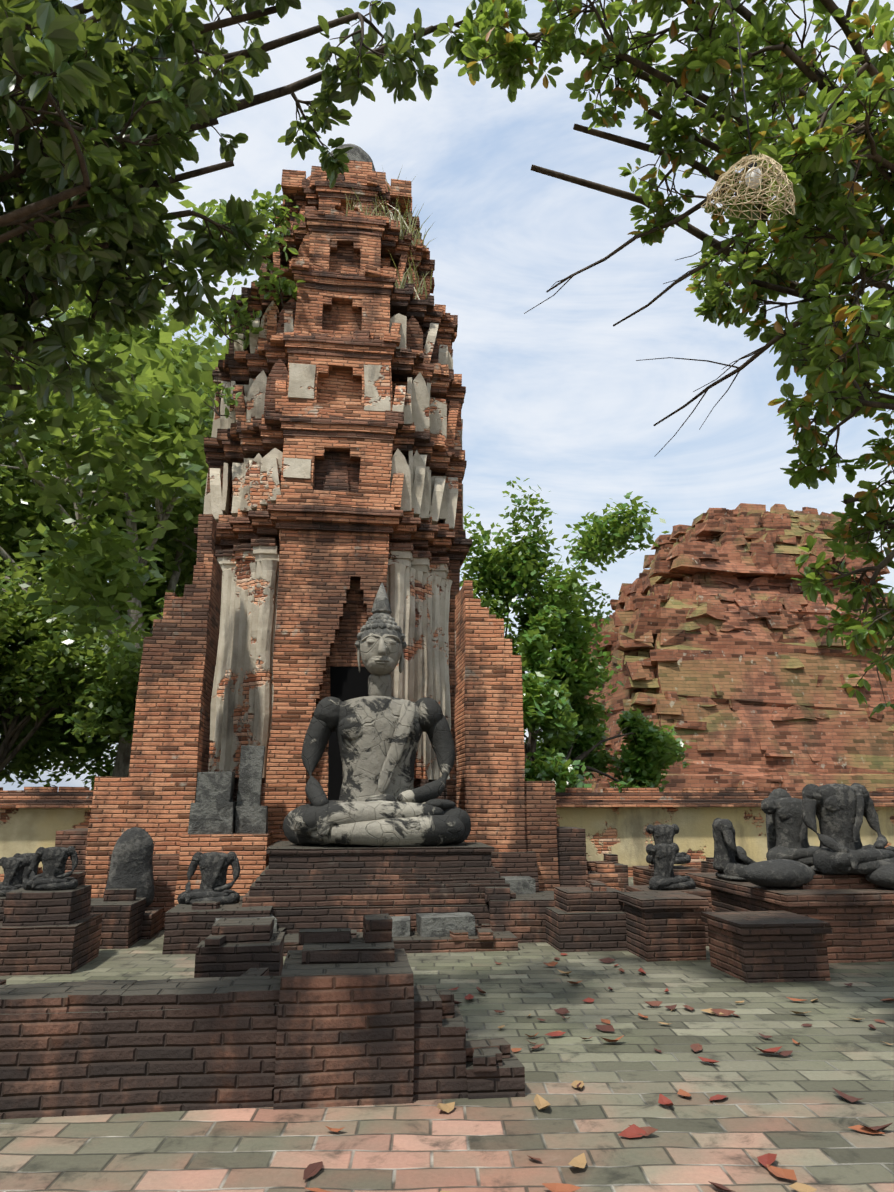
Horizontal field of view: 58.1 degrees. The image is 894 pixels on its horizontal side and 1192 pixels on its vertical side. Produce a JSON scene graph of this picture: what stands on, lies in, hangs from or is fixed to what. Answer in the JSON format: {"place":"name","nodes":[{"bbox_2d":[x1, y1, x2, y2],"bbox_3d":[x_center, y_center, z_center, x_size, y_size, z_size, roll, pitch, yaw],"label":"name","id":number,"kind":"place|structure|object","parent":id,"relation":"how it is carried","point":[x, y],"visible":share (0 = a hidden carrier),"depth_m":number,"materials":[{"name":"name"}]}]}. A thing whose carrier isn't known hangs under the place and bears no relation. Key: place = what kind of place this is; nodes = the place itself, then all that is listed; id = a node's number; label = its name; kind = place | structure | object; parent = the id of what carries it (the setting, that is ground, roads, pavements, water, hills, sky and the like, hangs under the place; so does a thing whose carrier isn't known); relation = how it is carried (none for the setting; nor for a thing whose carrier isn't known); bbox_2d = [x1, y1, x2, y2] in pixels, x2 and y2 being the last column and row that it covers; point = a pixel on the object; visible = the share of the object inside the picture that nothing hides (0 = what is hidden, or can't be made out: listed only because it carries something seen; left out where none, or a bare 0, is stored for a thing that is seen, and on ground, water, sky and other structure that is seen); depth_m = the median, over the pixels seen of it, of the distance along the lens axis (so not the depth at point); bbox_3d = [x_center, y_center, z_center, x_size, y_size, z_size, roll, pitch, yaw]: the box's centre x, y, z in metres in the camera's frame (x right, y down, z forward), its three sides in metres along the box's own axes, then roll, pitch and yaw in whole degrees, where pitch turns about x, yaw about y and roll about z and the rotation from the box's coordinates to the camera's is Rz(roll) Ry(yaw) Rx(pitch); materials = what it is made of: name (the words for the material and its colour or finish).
{"place":"outdoors","nodes":[
{"label":"outdoors","id":0,"kind":"place"},
{"bbox_2d":[103,827,154,907],"bbox_3d":[-3.898,3.365,9.957,0.589,0.988,0.284,4,-15,-15],"label":"torso","id":1,"kind":"object","parent":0,"point":[131,860],"visible":0.83,"depth_m":9.88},
{"bbox_2d":[0,877,893,1191],"bbox_3d":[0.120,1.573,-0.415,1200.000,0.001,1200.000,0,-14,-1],"label":"ground","id":2,"kind":"structure","parent":0,"point":[796,1113],"depth_m":4.26,"materials":[{"name":"stone"}]},
{"bbox_2d":[0,599,107,787],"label":"tree","id":3,"kind":"object","parent":2,"relation":"on","point":[26,759],"visible":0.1,"depth_m":27.66,"materials":[{"name":"green plant"}]},
{"bbox_2d":[0,545,150,771],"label":"tree","id":4,"kind":"object","parent":2,"relation":"on","point":[47,676],"visible":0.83,"depth_m":25.55,"materials":[{"name":"green plant"}]},
{"bbox_2d":[27,605,152,789],"bbox_3d":[-12.714,4.247,34.198,12.900,11.582,12.279,0,-14,-1],"label":"tree","id":5,"kind":"object","parent":2,"relation":"on","point":[100,747],"visible":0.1,"depth_m":34.96,"materials":[{"name":"green plant"}]},
{"bbox_2d":[0,406,201,727],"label":"tree","id":6,"kind":"object","parent":2,"relation":"on","point":[25,512],"visible":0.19,"depth_m":30.62,"materials":[{"name":"green plant"}]},
{"bbox_2d":[0,145,228,776],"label":"tree","id":7,"kind":"object","parent":2,"relation":"on","point":[139,448],"visible":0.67,"depth_m":20.38,"materials":[{"name":"green plant"}]},
{"bbox_2d":[54,596,180,752],"bbox_3d":[-6.931,4.325,25.950,8.374,7.442,9.136,0,-14,-1],"label":"tree","id":8,"kind":"object","parent":2,"relation":"on","point":[117,713],"visible":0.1,"depth_m":23.39,"materials":[{"name":"green plant"}]},
{"bbox_2d":[0,0,504,454],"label":"foliage","id":9,"kind":"object","parent":2,"relation":"on","point":[71,183],"visible":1,"depth_m":5.03,"materials":[{"name":"green plant"}]},
{"bbox_2d":[37,144,618,929],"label":"prang","id":10,"kind":"structure","parent":2,"relation":"on","point":[337,466],"depth_m":12.55,"materials":[{"name":"orange brick"}]},
{"bbox_2d":[168,167,433,418],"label":"plant leaves","id":11,"kind":"object","parent":10,"relation":"on","point":[286,286],"visible":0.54,"depth_m":13.71,"materials":[{"name":"green plant"}]},
{"bbox_2d":[198,841,553,955],"bbox_3d":[-0.809,3.654,10.073,4.661,1.036,2.929,2,-14,-7],"label":"statue pedestal","id":12,"kind":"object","parent":2,"relation":"on","point":[429,899],"depth_m":9.38,"materials":[{"name":"brown brick"}]},
{"bbox_2d":[283,583,470,846],"bbox_3d":[-0.900,1.478,10.823,2.406,3.600,1.550,2,-14,-7],"label":"buddha statue","id":13,"kind":"object","parent":12,"relation":"on","point":[379,730],"visible":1,"depth_m":10.71,"materials":[{"name":"stone"}]},
{"bbox_2d":[0,854,893,1118],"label":"brick walls","id":14,"kind":"structure","parent":2,"relation":"on","point":[244,1017],"depth_m":4.60,"materials":[{"name":"brown brick"}]},
{"bbox_2d":[0,857,30,896],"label":"statue","id":15,"kind":"object","parent":14,"relation":"on","point":[13,868],"visible":0.88,"depth_m":8.69,"materials":[{"name":"stone"}]},
{"bbox_2d":[1,853,42,883],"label":"statue","id":16,"kind":"object","parent":14,"relation":"on","point":[27,872],"visible":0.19,"depth_m":10.24,"materials":[{"name":"stone"}]},
{"bbox_2d":[23,846,77,890],"bbox_3d":[-3.997,2.761,8.167,0.509,0.421,0.327,5,-15,-18],"label":"statue","id":17,"kind":"object","parent":14,"relation":"on","point":[54,876],"visible":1,"depth_m":8.17,"materials":[{"name":"stone"}]},
{"bbox_2d":[177,851,239,904],"bbox_3d":[-2.788,3.337,9.512,0.727,0.602,0.468,0,-14,-1],"label":"statue","id":18,"kind":"object","parent":14,"relation":"on","point":[214,886],"visible":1,"depth_m":9.53,"materials":[{"name":"stone"}]},
{"bbox_2d":[646,824,690,863],"bbox_3d":[3.431,3.881,12.603,0.727,0.602,0.468,2,-14,-7],"label":"statue","id":19,"kind":"object","parent":14,"relation":"on","point":[663,833],"visible":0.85,"depth_m":12.64,"materials":[{"name":"stone"}]},
{"bbox_2d":[646,843,695,889],"bbox_3d":[2.605,3.180,9.467,0.630,0.522,0.405,6,-15,-24],"label":"statue","id":20,"kind":"object","parent":14,"relation":"on","point":[664,877],"visible":1,"depth_m":9.46,"materials":[{"name":"stone"}]},
{"bbox_2d":[712,818,754,881],"bbox_3d":[3.536,3.100,9.877,0.561,0.722,0.872,-2,-14,8],"label":"statue","id":21,"kind":"object","parent":14,"relation":"on","point":[730,862],"visible":0.85,"depth_m":9.70,"materials":[{"name":"stone"}]},
{"bbox_2d":[736,846,746,855],"bbox_3d":[3.738,3.371,10.267,0.197,0.350,0.186,13,-19,-41],"label":"statue fragment","id":22,"kind":"object","parent":14,"relation":"on","point":[741,850],"visible":0.15,"depth_m":10.23,"materials":[{"name":"stone"}]},
{"bbox_2d":[766,788,791,850],"bbox_3d":[4.306,2.933,10.312,0.485,0.933,0.159,2,-14,-9],"label":"slab","id":23,"kind":"object","parent":14,"relation":"on","point":[778,793],"depth_m":10.26,"materials":[{"name":"stone"}]},
{"bbox_2d":[761,797,818,866],"bbox_3d":[4.338,2.910,9.934,1.018,0.842,0.655,3,-14,-12],"label":"statue","id":24,"kind":"object","parent":14,"relation":"on","point":[791,832],"visible":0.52,"depth_m":9.96,"materials":[{"name":"stone"}]},
{"bbox_2d":[801,783,893,874],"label":"statue","id":25,"kind":"object","parent":14,"relation":"on","point":[839,811],"visible":1,"depth_m":9.12,"materials":[{"name":"stone"}]},
{"bbox_2d":[865,864,893,889],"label":"legs","id":26,"kind":"object","parent":14,"relation":"on","point":[882,876],"visible":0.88,"depth_m":8.58,"materials":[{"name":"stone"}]},
{"bbox_2d":[460,477,690,791],"bbox_3d":[2.304,2.672,24.398,9.434,12.441,9.600,-5,-15,19],"label":"tree","id":27,"kind":"object","parent":2,"relation":"on","point":[565,754],"visible":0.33,"depth_m":23.71,"materials":[{"name":"green plant"}]},
{"bbox_2d":[303,953,893,1191],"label":"fallen leaves","id":28,"kind":"object","parent":2,"relation":"on","point":[580,1161],"visible":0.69,"depth_m":4.37,"materials":[{"name":"red plant"}]},
{"bbox_2d":[455,0,893,716],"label":"tree","id":29,"kind":"object","parent":2,"relation":"on","point":[831,234],"visible":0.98,"depth_m":5.45,"materials":[{"name":"green plant"}]},
{"bbox_2d":[701,152,795,219],"bbox_3d":[1.669,-2.248,4.384,0.494,0.302,0.496,6,18,0],"label":"wicker lampshade","id":30,"kind":"object","parent":29,"relation":"hanging from","point":[754,159],"visible":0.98,"depth_m":4.32,"materials":[{"name":"beige wicker"}]},
{"bbox_2d":[737,32,761,188],"bbox_3d":[1.670,-2.728,4.498,0.088,1.050,0.090,0,-14,-1],"label":"bulb","id":31,"kind":"object","parent":29,"relation":"hanging from","point":[754,174],"visible":0.62,"depth_m":4.41,"materials":[{"name":"grey plastic"}]},
{"bbox_2d":[539,503,893,791],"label":"ruined main prang","id":32,"kind":"structure","parent":2,"relation":"on","point":[735,667],"depth_m":40.56,"materials":[{"name":"brown brick"}]},
{"bbox_2d":[0,787,893,881],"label":"perimeter wall","id":33,"kind":"structure","parent":0,"point":[608,820],"depth_m":17.17,"materials":[{"name":"paint"}]},
{"bbox_2d":[0,0,893,790],"label":"sky","id":34,"kind":"structure","parent":0,"point":[558,397],"materials":[{"name":"blue"}]},
{"bbox_2d":[743,859,815,887],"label":"legs","id":35,"kind":"object","parent":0,"point":[781,873],"visible":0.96,"depth_m":8.61,"materials":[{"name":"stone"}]}
]}

